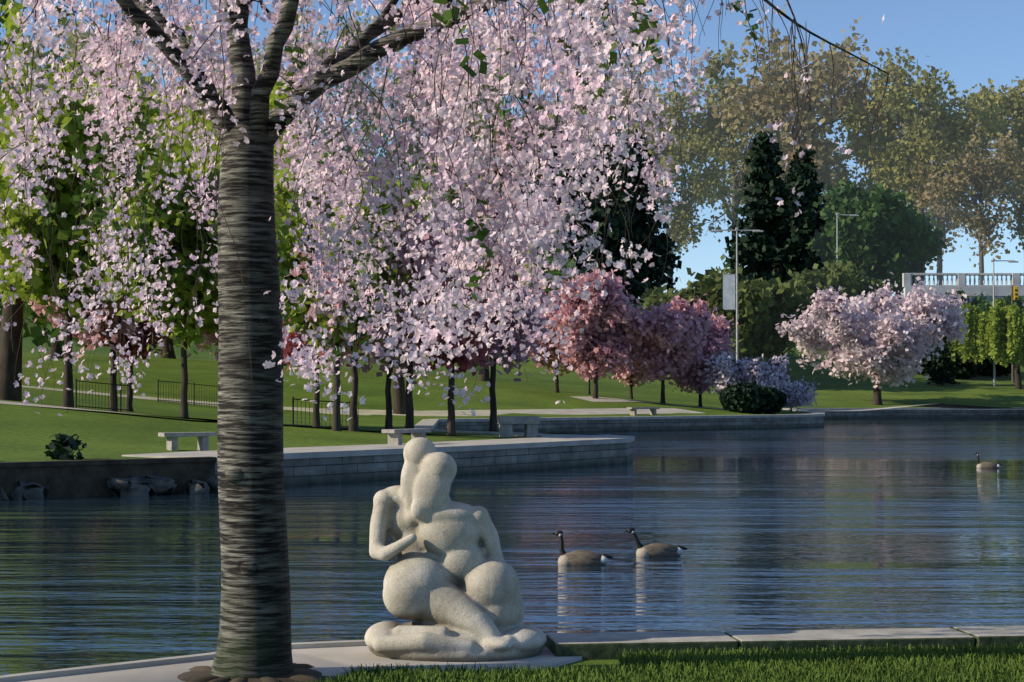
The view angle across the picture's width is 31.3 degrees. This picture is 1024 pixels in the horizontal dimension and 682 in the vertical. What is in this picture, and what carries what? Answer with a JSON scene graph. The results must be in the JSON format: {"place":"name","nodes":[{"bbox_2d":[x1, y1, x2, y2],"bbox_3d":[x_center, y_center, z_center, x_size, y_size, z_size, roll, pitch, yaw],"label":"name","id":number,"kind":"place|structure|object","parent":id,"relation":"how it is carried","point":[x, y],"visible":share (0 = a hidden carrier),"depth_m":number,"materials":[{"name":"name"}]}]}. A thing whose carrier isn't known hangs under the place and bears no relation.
{"place":"outdoors","nodes":[
{"label":"outdoors","id":0,"kind":"place"},
{"bbox_2d":[0,457,215,498],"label":"retaining wall","id":1,"kind":"structure","parent":0,"point":[70,478],"depth_m":38.20,"materials":[{"name":"grey concrete"}]},
{"bbox_2d":[0,474,217,499],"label":"bank rocks","id":2,"kind":"object","parent":1,"relation":"on","point":[150,485],"visible":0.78,"depth_m":38.30,"materials":[{"name":"grey stone"}]},
{"bbox_2d":[14,646,581,681],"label":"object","id":3,"kind":"structure","parent":0,"point":[330,661],"depth_m":10.35,"materials":[{"name":"concrete"}]},
{"bbox_2d":[177,663,339,681],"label":"tree base soil","id":4,"kind":"structure","parent":3,"relation":"on","point":[302,672],"depth_m":9.82,"materials":[{"name":"brown soil"}]},
{"bbox_2d":[364,437,545,661],"bbox_3d":[-0.331,1.245,10.784,1.064,1.345,0.731,0,-1,3],"label":"statue","id":5,"kind":"object","parent":3,"relation":"on","point":[451,588],"visible":0.91,"depth_m":10.67,"materials":[{"name":"stone"}]},
{"bbox_2d":[0,0,888,678],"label":"weeping cherry","id":6,"kind":"object","parent":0,"point":[254,638],"depth_m":9.84,"materials":[{"name":"plant"}]},
{"bbox_2d":[0,0,708,420],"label":"weeping cherry blossom","id":7,"kind":"object","parent":6,"relation":"attached to","point":[508,236],"visible":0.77,"depth_m":10.18,"materials":[{"name":"pink plant"}]},
{"bbox_2d":[0,418,1023,675],"bbox_3d":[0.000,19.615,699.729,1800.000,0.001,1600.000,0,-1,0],"label":"lagoon water","id":8,"kind":"structure","parent":0,"point":[858,524],"depth_m":26.34,"materials":[{"name":"blue liquid"}]},
{"bbox_2d":[551,530,612,564],"bbox_3d":[0.904,2.707,23.543,0.814,0.520,0.270,0,-1,4],"label":"canada goose","id":9,"kind":"object","parent":8,"relation":"on","point":[580,557],"visible":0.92,"depth_m":23.45},
{"bbox_2d":[624,528,687,556],"bbox_3d":[1.947,2.759,24.700,0.894,0.472,0.270,0,-1,-10],"label":"canada goose","id":10,"kind":"object","parent":8,"relation":"on","point":[657,549],"visible":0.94,"depth_m":24.61},
{"bbox_2d":[975,453,1002,467],"bbox_3d":[13.345,3.390,51.161,0.813,0.520,0.270,0,-1,10],"label":"canada goose","id":11,"kind":"object","parent":8,"relation":"on","point":[988,465],"visible":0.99,"depth_m":51.07},
{"bbox_2d":[0,298,1023,681],"bbox_3d":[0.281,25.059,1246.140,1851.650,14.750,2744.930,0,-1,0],"label":"lawn ground","id":12,"kind":"structure","parent":0,"point":[26,432],"depth_m":101.84,"materials":[{"name":"green plant"}]},
{"bbox_2d":[0,290,32,325],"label":"dark tree","id":13,"kind":"object","parent":12,"relation":"on","point":[24,305],"visible":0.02,"depth_m":111.15,"materials":[{"name":"green plant"}]},
{"bbox_2d":[23,300,92,358],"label":"dark tree","id":14,"kind":"object","parent":12,"relation":"on","point":[31,329],"depth_m":118.16,"materials":[{"name":"green plant"}]},
{"bbox_2d":[43,433,86,459],"bbox_3d":[-9.642,2.329,39.308,0.887,0.708,0.895,1,-2,-22],"label":"bank shrub","id":15,"kind":"object","parent":12,"relation":"on","point":[64,446],"visible":0.92,"depth_m":39.19,"materials":[{"name":"green plant"}]},
{"bbox_2d":[0,7,165,118],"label":"tree","id":16,"kind":"object","parent":12,"relation":"on","point":[71,40],"visible":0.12,"depth_m":257.06,"materials":[{"name":"green plant"}]},
{"bbox_2d":[0,60,194,407],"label":"young green tree","id":17,"kind":"object","parent":12,"relation":"on","point":[67,223],"visible":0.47,"depth_m":60.93,"materials":[{"name":"green plant"}]},
{"bbox_2d":[75,378,129,411],"bbox_3d":[-14.549,1.991,64.964,0.048,1.306,2.517,-1,-2,36],"label":"iron railing","id":18,"kind":"object","parent":12,"relation":"on","point":[98,407],"visible":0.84,"depth_m":64.78,"materials":[{"name":"black metal"}]},
{"bbox_2d":[28,207,184,411],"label":"tree","id":19,"kind":"object","parent":12,"relation":"on","point":[38,308],"visible":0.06,"depth_m":65.26,"materials":[{"name":"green plant"}]},
{"bbox_2d":[62,319,175,411],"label":"tree","id":20,"kind":"object","parent":12,"relation":"on","point":[133,349],"visible":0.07,"depth_m":67.53,"materials":[{"name":"pink plant"}]},
{"bbox_2d":[0,0,300,400],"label":"willow tree","id":21,"kind":"object","parent":12,"relation":"on","point":[8,361],"visible":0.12,"depth_m":64.41,"materials":[{"name":"green plant"}]},
{"bbox_2d":[71,121,279,418],"bbox_3d":[-10.764,-2.178,59.575,6.812,9.834,6.056,1,-2,-39],"label":"young green tree","id":22,"kind":"object","parent":12,"relation":"on","point":[182,280],"visible":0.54,"depth_m":59.01,"materials":[{"name":"green plant"}]},
{"bbox_2d":[159,327,207,358],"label":"dark tree","id":23,"kind":"object","parent":12,"relation":"on","point":[166,349],"depth_m":127.67,"materials":[{"name":"green plant"}]},
{"bbox_2d":[158,432,216,450],"bbox_3d":[-7.901,2.466,44.453,1.350,0.480,0.460,1,-2,-30],"label":"stone bench","id":24,"kind":"object","parent":12,"relation":"on","point":[202,441],"visible":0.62,"depth_m":44.31,"materials":[{"name":"grey stone"}]},
{"bbox_2d":[157,379,217,405],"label":"iron railing","id":25,"kind":"object","parent":12,"relation":"on","point":[173,401],"visible":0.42,"depth_m":84.65,"materials":[{"name":"black metal"}]},
{"bbox_2d":[173,177,218,359],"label":"tree","id":26,"kind":"object","parent":12,"relation":"on","point":[211,339],"visible":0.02,"depth_m":61.40,"materials":[{"name":"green plant"}]},
{"bbox_2d":[0,401,435,434],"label":"path","id":27,"kind":"structure","parent":12,"relation":"on","point":[14,403],"depth_m":55.96,"materials":[{"name":"concrete"}]},
{"bbox_2d":[0,640,546,681],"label":"shore wall","id":28,"kind":"structure","parent":12,"relation":"on","point":[113,666],"depth_m":10.24,"materials":[{"name":"stone"}]},
{"bbox_2d":[228,8,396,164],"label":"tree","id":29,"kind":"object","parent":12,"relation":"on","point":[364,122],"visible":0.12,"depth_m":234.37,"materials":[{"name":"green plant"}]},
{"bbox_2d":[275,205,361,426],"bbox_3d":[-6.303,-0.893,58.552,4.441,7.777,6.676,1,-2,-45],"label":"tree","id":30,"kind":"object","parent":12,"relation":"on","point":[289,348],"visible":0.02,"depth_m":57.72,"materials":[{"name":"pink plant"}]},
{"bbox_2d":[292,397,358,428],"bbox_3d":[-6.275,2.507,61.453,2.356,1.275,0.054,1,-2,-26],"label":"iron railing","id":31,"kind":"object","parent":12,"relation":"on","point":[293,399],"visible":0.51,"depth_m":61.14,"materials":[{"name":"black metal"}]},
{"bbox_2d":[274,139,406,365],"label":"dark tree","id":32,"kind":"object","parent":12,"relation":"on","point":[360,154],"visible":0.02,"depth_m":120.65,"materials":[{"name":"green plant"}]},
{"bbox_2d":[274,146,421,430],"bbox_3d":[-5.619,-1.604,54.770,6.131,8.850,5.451,0,-1,12],"label":"young green tree","id":33,"kind":"object","parent":12,"relation":"on","point":[288,264],"visible":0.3,"depth_m":54.49,"materials":[{"name":"green plant"}]},
{"bbox_2d":[22,385,702,415],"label":"path","id":34,"kind":"structure","parent":12,"relation":"on","point":[537,411],"depth_m":95.10,"materials":[{"name":"concrete"}]},
{"bbox_2d":[274,143,464,431],"bbox_3d":[-4.778,-1.623,56.326,5.693,9.029,6.201,1,-2,-24],"label":"tree","id":35,"kind":"object","parent":12,"relation":"on","point":[353,425],"visible":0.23,"depth_m":54.76,"materials":[{"name":"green plant"}]},
{"bbox_2d":[122,433,634,490],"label":"retaining wall","id":36,"kind":"structure","parent":12,"relation":"on","point":[323,464],"depth_m":47.67,"materials":[{"name":"stone"}]},
{"bbox_2d":[367,145,408,183],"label":"tree","id":37,"kind":"object","parent":12,"relation":"on","point":[397,178],"visible":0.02,"depth_m":251.10,"materials":[{"name":"green plant"}]},
{"bbox_2d":[349,192,427,428],"bbox_3d":[-4.420,-0.987,62.846,5.409,8.577,5.891,0,-1,2],"label":"tree","id":38,"kind":"object","parent":12,"relation":"on","point":[388,422],"depth_m":62.94,"materials":[{"name":"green plant"}]},
{"bbox_2d":[382,428,430,444],"bbox_3d":[-2.802,2.582,48.551,0.460,0.480,1.500,-1,-2,38],"label":"stone bench","id":39,"kind":"object","parent":12,"relation":"on","point":[394,436],"visible":0.63,"depth_m":48.15,"materials":[{"name":"grey stone"}]},
{"bbox_2d":[305,141,508,372],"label":"dark tree","id":40,"kind":"object","parent":12,"relation":"on","point":[416,175],"depth_m":137.20,"materials":[{"name":"green plant"}]},
{"bbox_2d":[342,151,521,428],"bbox_3d":[-3.158,-1.673,60.511,6.812,9.834,6.056,0,-1,-13],"label":"young green tree","id":41,"kind":"object","parent":12,"relation":"on","point":[409,422],"visible":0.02,"depth_m":59.88,"materials":[{"name":"green plant"}]},
{"bbox_2d":[341,201,536,413],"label":"tree","id":42,"kind":"object","parent":12,"relation":"on","point":[399,403],"visible":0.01,"depth_m":91.72,"materials":[{"name":"green plant"}]},
{"bbox_2d":[367,56,521,178],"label":"tree","id":43,"kind":"object","parent":12,"relation":"on","point":[410,151],"visible":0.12,"depth_m":238.31,"materials":[{"name":"green plant"}]},
{"bbox_2d":[387,197,527,434],"bbox_3d":[-2.069,-0.905,57.514,4.663,8.166,7.010,0,-2,-19],"label":"tree","id":44,"kind":"object","parent":12,"relation":"on","point":[463,361],"visible":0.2,"depth_m":57.45,"materials":[{"name":"pink plant"}]},
{"bbox_2d":[427,223,581,381],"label":"dark tree","id":45,"kind":"object","parent":12,"relation":"on","point":[485,376],"visible":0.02,"depth_m":126.77,"materials":[{"name":"green plant"}]},
{"bbox_2d":[414,419,603,434],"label":"footpath","id":46,"kind":"structure","parent":12,"relation":"on","point":[432,424],"depth_m":67.44,"materials":[{"name":"grey concrete"}]},
{"bbox_2d":[456,183,567,431],"bbox_3d":[-0.836,-1.181,63.837,5.693,9.029,6.201,0,-1,1],"label":"tree","id":47,"kind":"object","parent":12,"relation":"on","point":[514,350],"visible":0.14,"depth_m":63.90,"materials":[{"name":"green plant"}]},
{"bbox_2d":[497,416,539,436],"bbox_3d":[0.204,2.688,56.951,1.250,0.680,0.600,0,-1,-10],"label":"bench","id":48,"kind":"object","parent":12,"relation":"on","point":[505,423],"depth_m":56.69,"materials":[{"name":"grey stone"}]},
{"bbox_2d":[479,93,575,201],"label":"tree","id":49,"kind":"object","parent":12,"relation":"on","point":[543,126],"visible":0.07,"depth_m":249.33,"materials":[{"name":"green plant"}]},
{"bbox_2d":[531,121,579,269],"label":"conifer tree","id":50,"kind":"object","parent":12,"relation":"on","point":[560,174],"visible":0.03,"depth_m":175.45,"materials":[{"name":"green plant"}]},
{"bbox_2d":[525,301,592,392],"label":"tree","id":51,"kind":"object","parent":12,"relation":"on","point":[552,357],"visible":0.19,"depth_m":109.11,"materials":[{"name":"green plant"}]},
{"bbox_2d":[588,377,590,394],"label":"park lamp post","id":52,"kind":"object","parent":12,"relation":"on","point":[589,392],"visible":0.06,"depth_m":112.92,"materials":[{"name":"black metal"}]},
{"bbox_2d":[544,263,662,398],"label":"blossom tree","id":53,"kind":"object","parent":12,"relation":"on","point":[604,349],"visible":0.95,"depth_m":106.00,"materials":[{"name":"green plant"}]},
{"bbox_2d":[558,106,660,303],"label":"conifer tree","id":54,"kind":"object","parent":12,"relation":"on","point":[613,243],"visible":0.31,"depth_m":170.61,"materials":[{"name":"green plant"}]},
{"bbox_2d":[541,52,708,187],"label":"tree","id":55,"kind":"object","parent":12,"relation":"on","point":[648,121],"visible":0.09,"depth_m":254.85,"materials":[{"name":"green plant"}]},
{"bbox_2d":[438,411,824,432],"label":"retaining wall","id":56,"kind":"structure","parent":12,"relation":"on","point":[814,419],"depth_m":93.61,"materials":[{"name":"stone"}]},
{"bbox_2d":[610,311,653,398],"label":"blossom tree","id":57,"kind":"object","parent":12,"relation":"on","point":[632,378],"visible":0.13,"depth_m":117.26,"materials":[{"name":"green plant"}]},
{"bbox_2d":[627,407,659,415],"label":"stone bench","id":58,"kind":"object","parent":12,"relation":"on","point":[633,410],"visible":0.78,"depth_m":97.14,"materials":[{"name":"grey stone"}]},
{"bbox_2d":[611,129,681,298],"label":"conifer tree","id":59,"kind":"object","parent":12,"relation":"on","point":[657,244],"visible":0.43,"depth_m":178.69,"materials":[{"name":"green plant"}]},
{"bbox_2d":[611,293,717,403],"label":"blossom tree","id":60,"kind":"object","parent":12,"relation":"on","point":[671,346],"visible":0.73,"depth_m":107.94,"materials":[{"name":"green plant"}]},
{"bbox_2d":[619,119,732,292],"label":"tree","id":61,"kind":"object","parent":12,"relation":"on","point":[679,232],"visible":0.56,"depth_m":234.30,"materials":[{"name":"green plant"}]},
{"bbox_2d":[640,266,742,312],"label":"round olive tree","id":62,"kind":"object","parent":12,"relation":"on","point":[658,297],"depth_m":157.30,"materials":[{"name":"green plant"}]},
{"bbox_2d":[669,310,737,406],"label":"blossom tree","id":63,"kind":"object","parent":12,"relation":"on","point":[717,340],"visible":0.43,"depth_m":112.24,"materials":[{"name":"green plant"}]},
{"bbox_2d":[645,39,816,266],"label":"tree","id":64,"kind":"object","parent":12,"relation":"on","point":[733,149],"visible":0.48,"depth_m":248.65,"materials":[{"name":"green plant"}]},
{"bbox_2d":[710,228,762,359],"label":"lamp post","id":65,"kind":"object","parent":12,"relation":"on","point":[728,291],"visible":0.96,"depth_m":142.12,"materials":[{"name":"grey metal"}]},
{"bbox_2d":[719,381,767,412],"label":"evergreen shrub","id":66,"kind":"object","parent":12,"relation":"on","point":[744,396],"visible":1,"depth_m":103.15,"materials":[{"name":"green plant"}]},
{"bbox_2d":[671,254,818,375],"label":"round olive tree","id":67,"kind":"object","parent":12,"relation":"on","point":[764,306],"visible":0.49,"depth_m":147.04,"materials":[{"name":"green plant"}]},
{"bbox_2d":[702,351,791,395],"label":"flowering shrub","id":68,"kind":"object","parent":12,"relation":"on","point":[765,374],"visible":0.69,"depth_m":107.00,"materials":[{"name":"plant"}]},
{"bbox_2d":[722,131,802,286],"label":"conifer tree","id":69,"kind":"object","parent":12,"relation":"on","point":[764,211],"visible":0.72,"depth_m":189.05,"materials":[{"name":"green plant"}]},
{"bbox_2d":[752,385,786,413],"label":"evergreen shrub","id":70,"kind":"object","parent":12,"relation":"on","point":[776,400],"visible":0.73,"depth_m":103.73,"materials":[{"name":"green plant"}]},
{"bbox_2d":[725,127,842,236],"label":"tree","id":71,"kind":"object","parent":12,"relation":"on","point":[776,141],"depth_m":289.27,"materials":[{"name":"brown plant"}]},
{"bbox_2d":[546,626,1023,659],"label":"kerb stones","id":72,"kind":"object","parent":12,"relation":"on","point":[595,646],"visible":0.63,"depth_m":10.89,"materials":[{"name":"grey stone"}]},
{"bbox_2d":[760,146,831,280],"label":"conifer tree","id":73,"kind":"object","parent":12,"relation":"on","point":[806,223],"visible":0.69,"depth_m":187.22,"materials":[{"name":"green plant"}]},
{"bbox_2d":[569,396,1023,411],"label":"path","id":74,"kind":"structure","parent":12,"relation":"on","point":[605,399],"depth_m":118.83,"materials":[{"name":"concrete"}]},
{"bbox_2d":[776,376,819,412],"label":"flowering bush","id":75,"kind":"object","parent":12,"relation":"on","point":[795,398],"visible":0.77,"depth_m":109.40,"materials":[{"name":"purple plant"}]},
{"bbox_2d":[710,3,915,228],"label":"tree","id":76,"kind":"object","parent":12,"relation":"on","point":[843,63],"visible":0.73,"depth_m":235.60,"materials":[{"name":"green plant"}]},
{"bbox_2d":[784,251,895,337],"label":"round olive tree","id":77,"kind":"object","parent":12,"relation":"on","point":[851,282],"visible":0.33,"depth_m":165.47,"materials":[{"name":"green plant"}]},
{"bbox_2d":[836,213,858,259],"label":"street light","id":78,"kind":"object","parent":12,"relation":"on","point":[851,215],"visible":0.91,"depth_m":172.26,"materials":[{"name":"white paint"}]},
{"bbox_2d":[819,127,917,198],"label":"tree","id":79,"kind":"object","parent":12,"relation":"on","point":[865,158],"visible":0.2,"depth_m":252.87,"materials":[{"name":"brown plant"}]},
{"bbox_2d":[800,178,938,294],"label":"tree","id":80,"kind":"object","parent":12,"relation":"on","point":[886,237],"visible":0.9,"depth_m":179.20,"materials":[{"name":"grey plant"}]},
{"bbox_2d":[775,272,968,404],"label":"cherry blossom tree","id":81,"kind":"object","parent":12,"relation":"on","point":[889,344],"visible":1,"depth_m":133.44,"materials":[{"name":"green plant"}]},
{"bbox_2d":[783,408,1023,418],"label":"retaining wall","id":82,"kind":"structure","parent":12,"relation":"on","point":[899,413],"depth_m":129.64,"materials":[{"name":"stone"}]},
{"bbox_2d":[890,206,946,297],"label":"tree","id":83,"kind":"object","parent":12,"relation":"on","point":[933,251],"visible":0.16,"depth_m":195.02,"materials":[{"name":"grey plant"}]},
{"bbox_2d":[834,46,1014,284],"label":"tree","id":84,"kind":"object","parent":12,"relation":"on","point":[941,126],"visible":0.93,"depth_m":228.26,"materials":[{"name":"green plant"}]},
{"bbox_2d":[914,345,934,375],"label":"evergreen shrub","id":85,"kind":"object","parent":12,"relation":"on","point":[928,365],"visible":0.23,"depth_m":158.65,"materials":[{"name":"green plant"}]},
{"bbox_2d":[857,114,1003,284],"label":"tree","id":86,"kind":"object","parent":12,"relation":"on","point":[940,213],"visible":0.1,"depth_m":289.10,"materials":[{"name":"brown plant"}]},
{"bbox_2d":[926,336,959,384],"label":"conifer tree","id":87,"kind":"object","parent":12,"relation":"on","point":[943,370],"visible":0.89,"depth_m":151.63,"materials":[{"name":"green plant"}]},
{"bbox_2d":[932,347,985,378],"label":"evergreen shrub","id":88,"kind":"object","parent":12,"relation":"on","point":[967,369],"visible":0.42,"depth_m":156.49,"materials":[{"name":"green plant"}]},
{"bbox_2d":[909,122,1023,284],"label":"tree","id":89,"kind":"object","parent":12,"relation":"on","point":[976,177],"visible":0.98,"depth_m":223.97,"materials":[{"name":"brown plant"}]},
{"bbox_2d":[944,288,992,347],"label":"tree","id":90,"kind":"object","parent":12,"relation":"on","point":[975,301],"visible":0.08,"depth_m":166.89,"materials":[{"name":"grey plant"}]},
{"bbox_2d":[946,297,1023,388],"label":"willow tree","id":91,"kind":"object","parent":12,"relation":"on","point":[1000,335],"visible":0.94,"depth_m":148.16,"materials":[{"name":"green plant"}]},
{"bbox_2d":[950,76,1023,284],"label":"tree","id":92,"kind":"object","parent":12,"relation":"on","point":[1013,101],"visible":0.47,"depth_m":238.76,"materials":[{"name":"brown plant"}]},
{"bbox_2d":[976,344,1014,376],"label":"evergreen shrub","id":93,"kind":"object","parent":12,"relation":"on","point":[1000,370],"visible":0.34,"depth_m":158.55,"materials":[{"name":"green plant"}]},
{"bbox_2d":[976,295,1023,325],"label":"tree","id":94,"kind":"object","parent":12,"relation":"on","point":[1019,302],"visible":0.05,"depth_m":165.04,"materials":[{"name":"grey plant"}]},
{"bbox_2d":[992,258,1018,385],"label":"street light","id":95,"kind":"object","parent":12,"relation":"on","point":[1009,261],"visible":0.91,"depth_m":152.09,"materials":[{"name":"white paint"}]},
{"bbox_2d":[1011,285,1017,382],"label":"traffic light","id":96,"kind":"object","parent":12,"relation":"on","point":[1014,293],"visible":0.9,"depth_m":154.98,"materials":[{"name":"yellow metal"}]},
{"bbox_2d":[0,0,1023,298],"label":"sky","id":97,"kind":"structure","parent":0,"point":[975,41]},
{"bbox_2d":[278,642,1023,681],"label":"grass","id":98,"kind":"structure","parent":0,"point":[922,664],"depth_m":10.01,"materials":[{"name":"green plant"}]},
{"bbox_2d":[902,273,1023,304],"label":"bridge balustrade","id":99,"kind":"object","parent":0,"point":[1001,290],"visible":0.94,"depth_m":171.89,"materials":[{"name":"stone"}]}
]}

